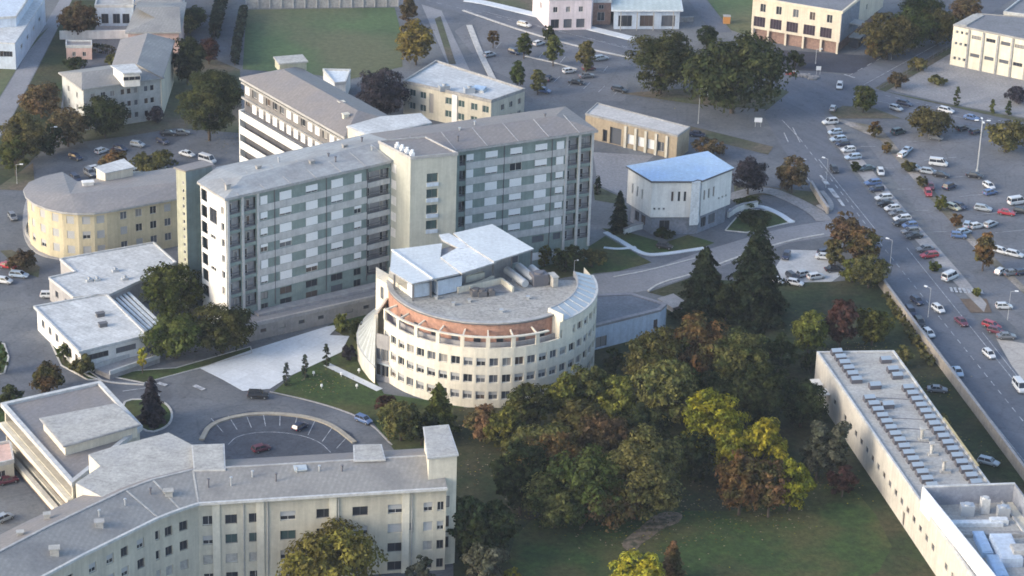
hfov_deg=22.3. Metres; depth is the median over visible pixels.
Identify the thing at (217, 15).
hedge
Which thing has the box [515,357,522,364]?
window
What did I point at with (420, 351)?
window
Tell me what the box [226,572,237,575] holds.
window
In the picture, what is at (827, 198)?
kerb
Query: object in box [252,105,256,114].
window
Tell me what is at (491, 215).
window
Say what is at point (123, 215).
window
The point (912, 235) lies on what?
parked car
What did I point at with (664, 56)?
tree
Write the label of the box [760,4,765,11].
window
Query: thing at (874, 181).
parked car
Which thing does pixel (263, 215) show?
window
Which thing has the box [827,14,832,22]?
window
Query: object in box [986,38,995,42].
window
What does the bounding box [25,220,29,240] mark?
garden wall
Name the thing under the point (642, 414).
tree
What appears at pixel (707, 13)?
road
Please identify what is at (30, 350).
ground
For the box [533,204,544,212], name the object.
window
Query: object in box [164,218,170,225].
window
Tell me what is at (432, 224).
stair window
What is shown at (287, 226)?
window
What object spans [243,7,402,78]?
playing field
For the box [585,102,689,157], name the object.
garage building
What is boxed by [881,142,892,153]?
bush
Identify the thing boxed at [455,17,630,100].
car park
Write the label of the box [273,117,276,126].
window
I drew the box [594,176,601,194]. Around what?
columnar tree
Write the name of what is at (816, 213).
path
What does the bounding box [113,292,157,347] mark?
glazed roof
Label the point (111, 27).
yard
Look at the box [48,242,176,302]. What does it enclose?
flat building
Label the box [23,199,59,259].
pavement
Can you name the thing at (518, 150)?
window
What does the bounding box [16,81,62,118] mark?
tree
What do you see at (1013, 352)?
plaza
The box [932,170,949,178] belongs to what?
parked car
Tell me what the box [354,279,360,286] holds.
window
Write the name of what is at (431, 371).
window
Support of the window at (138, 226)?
in the curved building at (116, 204)
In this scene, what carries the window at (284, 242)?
in the hospital building at (359, 203)
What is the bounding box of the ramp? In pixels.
[94,347,159,379]
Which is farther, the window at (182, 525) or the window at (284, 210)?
the window at (284, 210)
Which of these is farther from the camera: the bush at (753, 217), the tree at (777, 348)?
the bush at (753, 217)
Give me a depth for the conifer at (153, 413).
460.25 m
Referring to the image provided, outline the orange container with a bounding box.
[723,14,730,23]
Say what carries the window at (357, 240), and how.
in the hospital building at (359, 203)
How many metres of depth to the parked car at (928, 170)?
585.17 m
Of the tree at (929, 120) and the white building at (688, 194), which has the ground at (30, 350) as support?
the white building at (688, 194)
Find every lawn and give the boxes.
[0,0,95,184]
[0,28,47,95]
[0,163,33,189]
[0,344,7,372]
[0,396,27,421]
[1,250,39,276]
[53,346,96,378]
[69,41,241,142]
[118,347,250,381]
[124,400,170,430]
[274,315,463,449]
[435,16,455,63]
[453,279,1023,575]
[485,0,532,10]
[508,484,891,575]
[539,236,650,278]
[593,184,624,203]
[602,228,713,252]
[622,88,788,108]
[688,125,772,154]
[708,0,752,34]
[727,209,786,231]
[734,186,819,205]
[830,106,898,117]
[876,45,951,91]
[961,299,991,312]
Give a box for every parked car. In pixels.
[0,260,16,269]
[0,275,12,284]
[0,475,18,485]
[0,512,13,523]
[7,211,17,220]
[8,269,28,278]
[39,290,49,298]
[68,152,82,160]
[69,172,81,180]
[83,166,95,177]
[94,147,108,154]
[112,143,127,150]
[129,139,144,147]
[133,167,144,172]
[155,136,168,144]
[160,129,176,135]
[173,128,189,135]
[178,149,194,157]
[247,388,268,399]
[251,443,270,453]
[291,421,308,431]
[354,412,372,424]
[483,51,495,56]
[507,47,519,54]
[517,20,531,27]
[532,40,544,45]
[538,86,550,93]
[545,75,552,81]
[562,67,575,73]
[568,78,583,84]
[579,72,594,78]
[593,54,608,60]
[611,84,627,92]
[656,241,672,249]
[689,130,705,136]
[782,249,790,259]
[785,270,799,279]
[786,277,803,286]
[796,269,810,277]
[806,271,825,280]
[815,252,831,259]
[817,248,827,252]
[822,117,838,124]
[824,264,843,272]
[827,128,842,134]
[829,104,836,110]
[829,134,846,142]
[829,164,838,172]
[835,139,849,146]
[836,80,842,88]
[840,145,855,152]
[844,152,861,160]
[859,164,875,171]
[864,178,881,185]
[869,184,884,192]
[874,193,892,200]
[876,199,893,206]
[877,166,884,175]
[884,204,899,211]
[888,209,906,216]
[889,103,902,111]
[890,127,905,134]
[892,218,907,226]
[893,213,911,220]
[896,98,912,106]
[897,151,907,157]
[901,146,912,152]
[901,220,917,227]
[901,226,919,234]
[905,231,923,239]
[905,304,916,316]
[910,294,923,305]
[913,315,925,326]
[915,164,921,171]
[916,244,934,252]
[920,166,935,173]
[920,250,938,258]
[922,326,935,337]
[924,187,931,196]
[926,181,934,189]
[927,384,947,393]
[928,133,942,140]
[931,302,945,313]
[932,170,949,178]
[938,105,954,113]
[942,181,956,190]
[947,202,960,210]
[950,231,966,238]
[951,366,963,376]
[953,200,967,209]
[954,316,968,326]
[955,125,968,131]
[956,227,971,233]
[962,220,970,227]
[963,113,979,120]
[966,171,983,178]
[969,128,982,134]
[970,221,983,229]
[974,203,992,211]
[977,454,999,466]
[981,318,1001,327]
[982,180,995,188]
[982,188,997,195]
[982,347,995,358]
[983,220,997,228]
[987,324,1003,332]
[993,245,1006,254]
[994,266,1005,274]
[995,302,1012,309]
[996,331,1016,339]
[997,208,1015,216]
[1002,268,1015,276]
[1005,248,1023,258]
[1013,206,1023,212]
[1014,267,1023,275]
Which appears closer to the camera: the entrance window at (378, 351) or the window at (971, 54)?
the entrance window at (378, 351)
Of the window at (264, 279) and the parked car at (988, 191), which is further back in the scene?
the parked car at (988, 191)
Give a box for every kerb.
[0,343,8,374]
[50,342,100,379]
[64,356,143,384]
[115,346,251,382]
[123,398,172,431]
[199,412,356,443]
[270,391,392,444]
[462,10,629,57]
[466,25,495,78]
[525,56,577,68]
[613,257,695,276]
[647,233,824,290]
[725,209,794,232]
[816,191,833,210]
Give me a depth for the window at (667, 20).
674.93 m
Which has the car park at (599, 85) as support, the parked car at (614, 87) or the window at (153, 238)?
the parked car at (614, 87)
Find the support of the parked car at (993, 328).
on the ground at (30, 350)
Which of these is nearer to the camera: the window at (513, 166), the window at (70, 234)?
the window at (513, 166)
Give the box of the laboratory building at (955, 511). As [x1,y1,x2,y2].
[810,348,1023,575]
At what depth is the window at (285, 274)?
500.22 m
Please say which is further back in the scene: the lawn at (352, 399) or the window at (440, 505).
the lawn at (352, 399)
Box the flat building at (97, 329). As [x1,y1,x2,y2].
[33,293,145,372]
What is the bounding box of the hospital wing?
[239,54,388,161]
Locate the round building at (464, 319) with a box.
[356,224,597,407]
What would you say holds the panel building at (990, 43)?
on the gravel yard at (980, 89)
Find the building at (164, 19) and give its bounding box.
[125,2,186,52]
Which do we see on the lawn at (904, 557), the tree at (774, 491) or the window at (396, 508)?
the tree at (774, 491)
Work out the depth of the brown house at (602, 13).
676.13 m
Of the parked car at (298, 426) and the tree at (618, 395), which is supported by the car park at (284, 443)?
the parked car at (298, 426)
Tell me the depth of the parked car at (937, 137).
605.38 m
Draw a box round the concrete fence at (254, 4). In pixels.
[246,0,398,8]
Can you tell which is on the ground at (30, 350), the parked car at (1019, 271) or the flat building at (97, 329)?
the flat building at (97, 329)
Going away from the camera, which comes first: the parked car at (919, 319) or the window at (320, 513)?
the window at (320, 513)
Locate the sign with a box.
[754,118,761,126]
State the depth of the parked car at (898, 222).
556.48 m
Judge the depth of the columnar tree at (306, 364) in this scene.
480.07 m
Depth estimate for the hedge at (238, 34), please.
652.52 m
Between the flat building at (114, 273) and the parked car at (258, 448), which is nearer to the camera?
the parked car at (258, 448)
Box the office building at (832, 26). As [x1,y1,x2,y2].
[751,0,882,53]
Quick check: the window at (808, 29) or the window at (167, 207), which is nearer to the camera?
the window at (167, 207)
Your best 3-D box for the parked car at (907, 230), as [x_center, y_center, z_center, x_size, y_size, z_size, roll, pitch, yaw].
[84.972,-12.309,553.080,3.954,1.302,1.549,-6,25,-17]
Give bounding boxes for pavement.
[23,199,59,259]
[463,0,636,40]
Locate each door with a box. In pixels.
[234,250,237,260]
[234,298,237,307]
[246,199,249,209]
[246,215,249,225]
[246,231,249,241]
[247,295,250,304]
[473,335,480,341]
[496,335,503,341]
[603,130,606,141]
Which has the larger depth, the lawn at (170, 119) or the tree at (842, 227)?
the lawn at (170, 119)
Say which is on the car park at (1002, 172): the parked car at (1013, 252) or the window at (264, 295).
the parked car at (1013, 252)
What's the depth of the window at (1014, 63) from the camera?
646.38 m
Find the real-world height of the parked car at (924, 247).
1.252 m
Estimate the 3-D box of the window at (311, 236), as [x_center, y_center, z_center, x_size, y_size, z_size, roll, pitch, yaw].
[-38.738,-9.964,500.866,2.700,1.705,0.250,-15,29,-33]
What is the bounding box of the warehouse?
[1003,0,1023,15]
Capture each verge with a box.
[825,124,985,311]
[839,120,1023,292]
[886,91,1023,121]
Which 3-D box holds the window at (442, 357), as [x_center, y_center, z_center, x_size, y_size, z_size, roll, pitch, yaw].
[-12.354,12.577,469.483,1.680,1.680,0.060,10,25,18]
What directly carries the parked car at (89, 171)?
on the ground at (30, 350)
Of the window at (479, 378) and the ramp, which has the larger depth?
the ramp
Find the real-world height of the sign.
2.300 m
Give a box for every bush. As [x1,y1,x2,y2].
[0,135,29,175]
[0,341,8,370]
[0,384,24,412]
[5,248,37,270]
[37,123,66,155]
[56,343,71,362]
[62,56,87,69]
[68,353,94,375]
[97,148,127,165]
[104,52,115,64]
[128,149,178,170]
[145,106,163,122]
[334,313,348,332]
[342,344,356,360]
[348,318,363,340]
[373,395,395,409]
[403,415,439,445]
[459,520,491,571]
[503,567,521,575]
[538,245,552,266]
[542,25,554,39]
[551,244,582,271]
[579,248,607,266]
[603,348,625,373]
[653,226,675,238]
[691,137,727,154]
[712,280,748,321]
[732,195,761,207]
[735,208,771,226]
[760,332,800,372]
[788,50,805,67]
[799,345,823,372]
[824,239,845,264]
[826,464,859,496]
[838,258,861,282]
[850,161,861,171]
[864,38,888,59]
[867,121,882,137]
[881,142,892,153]
[887,71,908,88]
[896,344,914,366]
[900,160,915,171]
[907,56,927,70]
[916,176,927,186]
[927,74,947,85]
[928,260,941,270]
[934,195,948,210]
[940,413,951,423]
[949,213,963,225]
[971,288,981,296]
[1004,86,1023,103]
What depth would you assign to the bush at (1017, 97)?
629.84 m
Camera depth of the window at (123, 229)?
527.82 m
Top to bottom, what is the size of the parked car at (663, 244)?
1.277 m
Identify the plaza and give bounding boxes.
[997,339,1023,379]
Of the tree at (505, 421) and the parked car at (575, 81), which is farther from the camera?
the parked car at (575, 81)
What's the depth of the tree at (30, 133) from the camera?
571.18 m
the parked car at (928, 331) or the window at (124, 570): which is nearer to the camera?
the window at (124, 570)
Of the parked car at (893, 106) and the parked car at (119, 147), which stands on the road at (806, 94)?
the parked car at (893, 106)
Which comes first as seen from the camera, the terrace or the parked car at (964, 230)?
the terrace
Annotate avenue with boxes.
[764,109,1023,462]
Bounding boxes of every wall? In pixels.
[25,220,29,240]
[59,30,127,38]
[623,222,643,234]
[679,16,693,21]
[727,200,758,217]
[810,181,829,213]
[878,279,1023,480]
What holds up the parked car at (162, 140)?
on the ground at (30, 350)
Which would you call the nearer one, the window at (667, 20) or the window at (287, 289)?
the window at (287, 289)
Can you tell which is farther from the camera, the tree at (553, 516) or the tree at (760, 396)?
the tree at (760, 396)
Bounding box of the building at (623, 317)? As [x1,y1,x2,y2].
[595,293,666,349]
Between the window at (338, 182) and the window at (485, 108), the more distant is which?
the window at (485, 108)
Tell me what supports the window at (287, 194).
in the hospital building at (359, 203)
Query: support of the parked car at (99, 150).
on the ground at (30, 350)
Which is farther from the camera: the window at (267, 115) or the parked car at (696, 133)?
the parked car at (696, 133)
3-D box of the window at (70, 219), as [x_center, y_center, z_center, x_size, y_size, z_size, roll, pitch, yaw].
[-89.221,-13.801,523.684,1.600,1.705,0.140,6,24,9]
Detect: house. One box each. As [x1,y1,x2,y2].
[0,440,14,477]
[134,0,183,4]
[532,0,592,29]
[592,0,611,24]
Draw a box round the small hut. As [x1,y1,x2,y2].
[658,294,683,311]
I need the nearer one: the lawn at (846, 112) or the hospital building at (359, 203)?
the hospital building at (359, 203)
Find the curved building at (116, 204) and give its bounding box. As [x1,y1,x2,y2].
[23,159,177,257]
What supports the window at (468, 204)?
in the hospital building at (359, 203)
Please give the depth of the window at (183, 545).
406.97 m
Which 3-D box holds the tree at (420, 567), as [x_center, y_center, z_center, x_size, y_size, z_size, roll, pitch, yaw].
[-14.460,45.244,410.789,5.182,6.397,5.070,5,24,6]
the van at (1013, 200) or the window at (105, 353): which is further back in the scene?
the van at (1013, 200)
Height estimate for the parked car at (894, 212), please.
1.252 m
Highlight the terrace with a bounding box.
[239,282,375,342]
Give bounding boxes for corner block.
[0,380,142,509]
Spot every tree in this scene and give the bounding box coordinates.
[0,110,48,159]
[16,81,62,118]
[29,360,64,392]
[45,105,90,146]
[56,1,103,34]
[78,95,130,137]
[137,347,147,372]
[138,311,205,359]
[139,261,206,318]
[171,35,207,83]
[174,69,243,140]
[184,5,207,29]
[184,15,197,34]
[190,302,257,355]
[198,37,219,63]
[275,516,388,575]
[282,362,290,385]
[301,354,308,377]
[322,343,330,366]
[355,67,412,114]
[376,399,424,440]
[394,18,435,64]
[399,0,417,21]
[405,554,434,575]
[446,495,488,554]
[460,541,510,575]
[462,403,496,444]
[480,498,520,549]
[483,405,526,451]
[487,30,498,47]
[489,439,550,514]
[500,421,575,464]
[501,382,553,428]
[509,60,525,85]
[515,32,532,58]
[516,431,585,483]
[520,461,589,529]
[530,69,546,94]
[539,443,628,528]
[541,371,586,418]
[543,34,564,65]
[551,397,607,446]
[569,363,606,410]
[574,40,596,71]
[576,411,639,460]
[579,476,642,532]
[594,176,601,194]
[595,373,636,417]
[602,422,685,522]
[607,548,666,575]
[612,402,673,455]
[621,325,690,393]
[622,28,697,95]
[628,356,701,428]
[665,310,729,376]
[674,431,717,483]
[676,30,798,113]
[680,387,750,458]
[688,369,742,410]
[696,25,718,46]
[710,326,769,386]
[711,429,752,470]
[712,448,772,514]
[730,361,792,429]
[731,155,768,193]
[742,416,788,468]
[751,459,793,517]
[775,154,809,192]
[775,457,816,510]
[780,377,828,426]
[791,310,829,353]
[799,433,835,479]
[810,419,851,471]
[824,298,858,347]
[825,211,863,251]
[845,226,882,260]
[849,253,892,287]
[852,85,877,112]
[855,11,920,59]
[855,307,896,345]
[885,4,939,47]
[897,0,944,12]
[905,104,955,136]
[917,7,959,45]
[949,0,982,20]
[953,86,960,105]
[972,232,997,270]
[983,119,1023,152]
[989,99,995,112]
[1005,100,1011,114]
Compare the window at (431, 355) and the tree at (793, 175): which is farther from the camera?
the tree at (793, 175)
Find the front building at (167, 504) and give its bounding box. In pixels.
[0,424,458,575]
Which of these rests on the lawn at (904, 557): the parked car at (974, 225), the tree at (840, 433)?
the tree at (840, 433)
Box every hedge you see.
[92,43,116,54]
[208,0,228,38]
[230,4,247,65]
[881,291,935,365]
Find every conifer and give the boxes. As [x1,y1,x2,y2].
[135,376,166,429]
[420,382,462,441]
[607,190,628,234]
[660,540,687,575]
[667,246,728,332]
[719,218,790,337]
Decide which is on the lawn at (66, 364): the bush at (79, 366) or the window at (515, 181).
the bush at (79, 366)
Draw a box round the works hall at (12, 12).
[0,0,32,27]
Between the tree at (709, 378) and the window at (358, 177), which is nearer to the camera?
the tree at (709, 378)
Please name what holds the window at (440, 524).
in the front building at (167, 504)
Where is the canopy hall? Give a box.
[611,0,682,30]
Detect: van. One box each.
[198,152,216,163]
[929,156,947,166]
[941,269,958,281]
[1007,194,1023,205]
[1012,376,1023,392]
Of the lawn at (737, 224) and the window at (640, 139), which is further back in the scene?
the window at (640, 139)
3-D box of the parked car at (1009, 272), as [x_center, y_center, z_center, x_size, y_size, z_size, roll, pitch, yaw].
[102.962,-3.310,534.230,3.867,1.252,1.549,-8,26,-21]
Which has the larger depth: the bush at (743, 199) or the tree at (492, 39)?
the tree at (492, 39)
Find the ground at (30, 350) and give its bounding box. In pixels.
[0,0,1023,575]
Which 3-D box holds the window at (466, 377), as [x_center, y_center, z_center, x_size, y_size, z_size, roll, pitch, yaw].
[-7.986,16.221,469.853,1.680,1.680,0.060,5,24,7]
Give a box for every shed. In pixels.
[66,40,91,59]
[94,0,134,25]
[323,68,350,92]
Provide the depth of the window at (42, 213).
526.28 m
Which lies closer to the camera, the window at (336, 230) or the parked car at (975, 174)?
the window at (336, 230)
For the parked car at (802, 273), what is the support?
on the car park at (802, 259)
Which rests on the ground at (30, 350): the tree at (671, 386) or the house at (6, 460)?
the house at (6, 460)
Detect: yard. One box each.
[96,26,127,29]
[593,152,652,197]
[891,54,1023,116]
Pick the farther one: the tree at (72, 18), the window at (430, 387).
the tree at (72, 18)
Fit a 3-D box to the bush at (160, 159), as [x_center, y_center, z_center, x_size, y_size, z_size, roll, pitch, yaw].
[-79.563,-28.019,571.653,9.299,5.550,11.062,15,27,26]
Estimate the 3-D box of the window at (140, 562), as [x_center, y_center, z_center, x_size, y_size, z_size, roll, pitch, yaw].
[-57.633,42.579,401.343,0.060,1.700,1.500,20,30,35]
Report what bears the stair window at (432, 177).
in the hospital building at (359, 203)
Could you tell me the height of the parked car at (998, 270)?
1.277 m
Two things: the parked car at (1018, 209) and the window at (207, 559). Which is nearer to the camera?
the window at (207, 559)
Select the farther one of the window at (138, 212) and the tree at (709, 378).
the window at (138, 212)
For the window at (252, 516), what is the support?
in the front building at (167, 504)
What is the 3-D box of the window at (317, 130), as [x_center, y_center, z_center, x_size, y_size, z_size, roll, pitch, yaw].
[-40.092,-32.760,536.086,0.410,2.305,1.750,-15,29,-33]
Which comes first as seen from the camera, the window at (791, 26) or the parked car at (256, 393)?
the parked car at (256, 393)
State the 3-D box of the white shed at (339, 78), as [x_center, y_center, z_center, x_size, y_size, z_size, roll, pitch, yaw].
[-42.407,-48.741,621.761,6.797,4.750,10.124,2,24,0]
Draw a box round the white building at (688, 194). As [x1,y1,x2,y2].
[626,151,733,233]
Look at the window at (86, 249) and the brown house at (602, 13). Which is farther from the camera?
the brown house at (602, 13)
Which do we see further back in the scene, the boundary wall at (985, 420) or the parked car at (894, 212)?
the parked car at (894, 212)
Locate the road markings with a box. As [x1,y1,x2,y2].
[125,0,1023,460]
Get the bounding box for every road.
[0,0,71,134]
[425,0,634,54]
[594,220,832,293]
[689,0,730,32]
[764,0,1023,128]
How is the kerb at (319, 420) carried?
on the ground at (30, 350)
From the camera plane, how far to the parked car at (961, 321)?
510.58 m
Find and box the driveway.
[421,4,470,70]
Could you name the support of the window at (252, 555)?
in the front building at (167, 504)
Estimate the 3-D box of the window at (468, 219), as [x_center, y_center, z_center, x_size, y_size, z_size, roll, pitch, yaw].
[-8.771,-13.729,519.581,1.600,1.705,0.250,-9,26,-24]
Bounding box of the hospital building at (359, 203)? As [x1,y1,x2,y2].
[173,106,597,322]
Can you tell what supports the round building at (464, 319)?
on the ground at (30, 350)
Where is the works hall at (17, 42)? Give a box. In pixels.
[0,0,45,68]
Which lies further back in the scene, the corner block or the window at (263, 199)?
the window at (263, 199)
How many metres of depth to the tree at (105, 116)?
586.73 m
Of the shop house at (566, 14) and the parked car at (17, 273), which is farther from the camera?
the shop house at (566, 14)
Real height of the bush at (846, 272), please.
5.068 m
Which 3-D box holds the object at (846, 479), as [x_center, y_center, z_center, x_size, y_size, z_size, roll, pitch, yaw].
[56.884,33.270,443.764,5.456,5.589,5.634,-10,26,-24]
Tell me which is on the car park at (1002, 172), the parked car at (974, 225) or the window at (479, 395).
the parked car at (974, 225)
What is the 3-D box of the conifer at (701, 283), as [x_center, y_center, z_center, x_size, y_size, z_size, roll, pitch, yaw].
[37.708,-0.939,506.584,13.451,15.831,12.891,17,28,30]
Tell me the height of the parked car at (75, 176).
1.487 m
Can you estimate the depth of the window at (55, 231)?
525.89 m
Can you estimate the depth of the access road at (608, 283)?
532.93 m
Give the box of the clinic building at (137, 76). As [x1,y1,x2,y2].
[58,33,174,129]
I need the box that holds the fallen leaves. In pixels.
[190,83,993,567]
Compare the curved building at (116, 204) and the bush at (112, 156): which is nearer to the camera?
the curved building at (116, 204)
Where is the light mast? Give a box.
[975,117,990,171]
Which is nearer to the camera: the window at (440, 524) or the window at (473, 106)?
the window at (440, 524)
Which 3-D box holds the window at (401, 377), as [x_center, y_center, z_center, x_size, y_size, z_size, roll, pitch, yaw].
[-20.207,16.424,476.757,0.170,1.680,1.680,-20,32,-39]
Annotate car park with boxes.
[199,411,357,459]
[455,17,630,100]
[776,250,839,281]
[860,128,1023,335]
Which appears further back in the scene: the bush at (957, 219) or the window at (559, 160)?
the bush at (957, 219)
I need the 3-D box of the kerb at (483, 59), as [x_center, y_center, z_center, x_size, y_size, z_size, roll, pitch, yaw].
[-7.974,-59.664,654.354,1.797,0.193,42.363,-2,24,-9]
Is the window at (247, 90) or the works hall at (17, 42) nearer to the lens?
the window at (247, 90)
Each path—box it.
[323,363,382,390]
[603,231,703,255]
[604,246,636,249]
[622,512,681,550]
[730,187,830,220]
[730,205,794,222]
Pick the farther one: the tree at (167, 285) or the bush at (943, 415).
the tree at (167, 285)
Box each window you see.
[0,51,12,56]
[0,470,5,476]
[40,209,44,217]
[41,224,45,232]
[42,239,46,246]
[52,213,58,221]
[53,228,58,236]
[54,243,59,250]
[66,216,73,223]
[67,231,74,238]
[68,245,74,253]
[82,216,89,223]
[83,231,90,238]
[83,246,90,253]
[89,350,107,359]
[89,562,94,572]
[97,215,103,223]
[97,230,104,237]
[98,245,104,250]
[101,14,108,22]
[106,553,112,563]
[113,14,119,22]
[116,343,135,353]
[120,211,126,219]
[121,226,126,234]
[121,241,127,246]
[121,546,126,556]
[121,566,127,575]
[122,14,129,22]
[123,76,140,80]
[135,208,141,216]
[136,223,141,231]
[136,238,142,244]
[137,538,142,548]
[137,558,143,568]
[150,206,155,213]
[150,220,156,228]
[151,235,156,242]
[155,530,158,539]
[164,203,170,211]
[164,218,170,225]
[165,232,170,240]
[165,526,170,535]
[165,545,171,555]
[166,565,172,575]
[179,520,186,530]
[180,540,186,549]
[180,559,187,569]
[202,516,211,524]
[203,535,212,543]
[203,555,212,563]
[210,207,216,224]
[225,514,236,523]
[225,534,236,542]
[226,553,237,562]
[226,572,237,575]
[245,86,249,95]
[249,513,255,521]
[249,533,256,541]
[249,552,256,560]
[250,571,256,575]
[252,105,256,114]
[259,94,262,103]
[259,109,262,118]
[260,195,266,204]
[260,211,267,220]
[260,227,267,236]
[261,243,267,252]
[261,259,267,268]
[261,275,267,283]
[261,291,267,299]
[261,303,267,308]
[266,113,269,122]
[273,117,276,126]
[279,190,291,199]
[279,206,291,215]
[279,222,291,231]
[280,121,283,130]
[280,237,291,247]
[280,253,291,263]
[280,269,291,279]
[280,285,291,294]
[280,296,291,303]
[280,511,295,519]
[280,530,295,539]
[280,550,294,558]
[287,110,290,119]
[287,125,290,134]
[294,114,297,123]
[294,129,297,138]
[301,133,304,142]
[306,184,317,193]
[306,199,317,209]
[306,215,317,225]
[306,231,317,241]
[306,247,317,257]
[306,262,317,272]
[306,279,316,287]
[306,290,316,297]
[308,122,311,131]
[308,137,312,145]
[315,126,319,135]
[316,509,328,517]
[331,178,342,188]
[331,193,342,203]
[331,209,342,219]
[331,225,342,235]
[331,241,342,250]
[331,256,342,266]
[331,272,341,281]
[331,284,341,291]
[352,506,367,515]
[353,525,367,534]
[354,173,361,182]
[354,189,361,198]
[354,205,361,213]
[354,220,360,229]
[354,236,360,245]
[354,251,360,260]
[354,268,360,275]
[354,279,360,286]
[376,348,384,359]
[376,363,380,375]
[380,285,383,299]
[382,349,388,361]
[382,365,388,377]
[387,543,400,551]
[387,561,400,569]
[388,504,401,512]
[388,523,401,532]
[399,340,403,348]
[399,356,403,365]
[399,373,403,381]
[408,344,413,352]
[408,361,413,369]
[408,377,412,385]
[410,89,415,96]
[410,102,414,108]
[417,364,423,372]
[417,381,423,389]
[418,348,423,356]
[420,91,425,98]
[420,104,425,111]
[423,521,431,530]
[423,541,431,549]
[424,502,432,510]
[426,189,436,197]
[426,204,436,213]
[426,220,436,228]
[427,173,437,181]
[427,384,434,391]
[428,351,435,359]
[428,367,434,375]
[429,93,433,113]
[436,540,442,548]
[436,558,442,566]
[437,501,443,509]
[437,521,443,528]
[439,353,446,361]
[439,370,446,378]
[445,110,450,117]
[445,536,448,546]
[446,97,451,104]
[446,496,449,506]
[446,515,448,526]
[451,355,459,363]
[451,372,459,380]
[451,389,458,396]
[458,100,464,107]
[458,113,463,119]
[463,374,471,381]
[463,390,471,398]
[464,357,472,364]
[465,184,472,192]
[465,200,472,208]
[465,215,471,223]
[466,154,473,161]
[466,169,472,177]
[471,103,476,110]
[475,391,484,398]
[476,358,485,365]
[476,375,484,382]
[483,105,488,112]
[484,181,496,190]
[484,196,496,205]
[484,211,495,220]
[485,150,497,159]
[485,166,496,174]
[488,392,497,398]
[489,358,498,365]
[489,375,497,382]
[501,391,509,398]
[502,358,510,365]
[502,374,510,381]
[508,208,519,216]
[508,223,519,231]
[509,177,521,186]
[509,193,520,201]
[510,147,521,155]
[510,162,521,170]
[513,255,518,262]
[514,373,522,381]
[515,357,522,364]
[527,355,534,362]
[527,371,534,379]
[532,219,544,227]
[532,235,543,242]
[532,252,541,260]
[533,189,545,197]
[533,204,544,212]
[534,174,545,182]
[535,143,546,151]
[535,158,546,167]
[538,369,545,377]
[539,352,545,360]
[549,366,555,374]
[550,350,555,357]
[551,19,558,27]
[553,216,560,224]
[553,232,559,239]
[554,201,561,209]
[555,171,562,179]
[555,186,561,194]
[556,141,563,149]
[556,156,563,164]
[559,363,564,371]
[560,346,565,354]
[563,19,571,27]
[568,359,572,367]
[576,19,584,27]
[595,335,605,347]
[597,12,604,20]
[618,15,631,25]
[627,134,633,144]
[635,211,638,221]
[638,137,643,146]
[640,15,652,25]
[648,139,653,148]
[657,141,663,151]
[659,220,669,229]
[661,15,674,25]
[701,217,704,226]
[708,213,714,223]
[754,16,764,27]
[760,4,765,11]
[770,19,781,29]
[776,6,781,14]
[786,21,797,32]
[793,9,798,17]
[803,24,814,35]
[810,12,815,20]
[820,27,831,38]
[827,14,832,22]
[970,53,978,57]
[972,35,980,39]
[984,56,993,60]
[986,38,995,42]
[999,59,1008,63]
[1001,41,1010,45]
[1013,62,1021,66]
[1015,44,1023,48]
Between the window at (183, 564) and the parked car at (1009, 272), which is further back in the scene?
the parked car at (1009, 272)
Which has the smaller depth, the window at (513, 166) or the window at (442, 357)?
the window at (442, 357)
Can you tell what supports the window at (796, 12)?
in the office building at (832, 26)
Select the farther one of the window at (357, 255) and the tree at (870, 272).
the tree at (870, 272)
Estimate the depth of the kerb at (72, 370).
480.27 m
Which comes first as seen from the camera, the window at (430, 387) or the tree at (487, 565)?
the tree at (487, 565)
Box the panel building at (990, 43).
[950,13,1023,79]
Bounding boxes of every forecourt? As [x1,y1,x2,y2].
[200,325,348,390]
[773,49,890,73]
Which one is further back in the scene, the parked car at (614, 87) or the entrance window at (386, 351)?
the parked car at (614, 87)
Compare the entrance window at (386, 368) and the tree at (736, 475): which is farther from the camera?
the entrance window at (386, 368)
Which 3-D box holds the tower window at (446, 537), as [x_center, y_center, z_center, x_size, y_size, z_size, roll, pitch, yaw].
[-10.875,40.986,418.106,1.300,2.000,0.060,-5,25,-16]
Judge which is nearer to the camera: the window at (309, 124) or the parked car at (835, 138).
the window at (309, 124)
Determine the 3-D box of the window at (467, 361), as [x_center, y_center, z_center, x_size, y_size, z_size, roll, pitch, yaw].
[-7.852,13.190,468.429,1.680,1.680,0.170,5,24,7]
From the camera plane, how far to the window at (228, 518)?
407.97 m
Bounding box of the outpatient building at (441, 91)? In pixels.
[403,60,524,122]
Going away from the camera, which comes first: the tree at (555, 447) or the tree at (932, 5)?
the tree at (555, 447)
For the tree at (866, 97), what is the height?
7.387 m
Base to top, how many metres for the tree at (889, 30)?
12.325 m
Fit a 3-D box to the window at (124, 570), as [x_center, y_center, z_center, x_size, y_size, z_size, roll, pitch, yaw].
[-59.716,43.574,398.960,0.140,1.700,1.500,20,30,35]
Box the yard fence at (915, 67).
[879,43,951,87]
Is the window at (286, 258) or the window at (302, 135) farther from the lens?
the window at (302, 135)

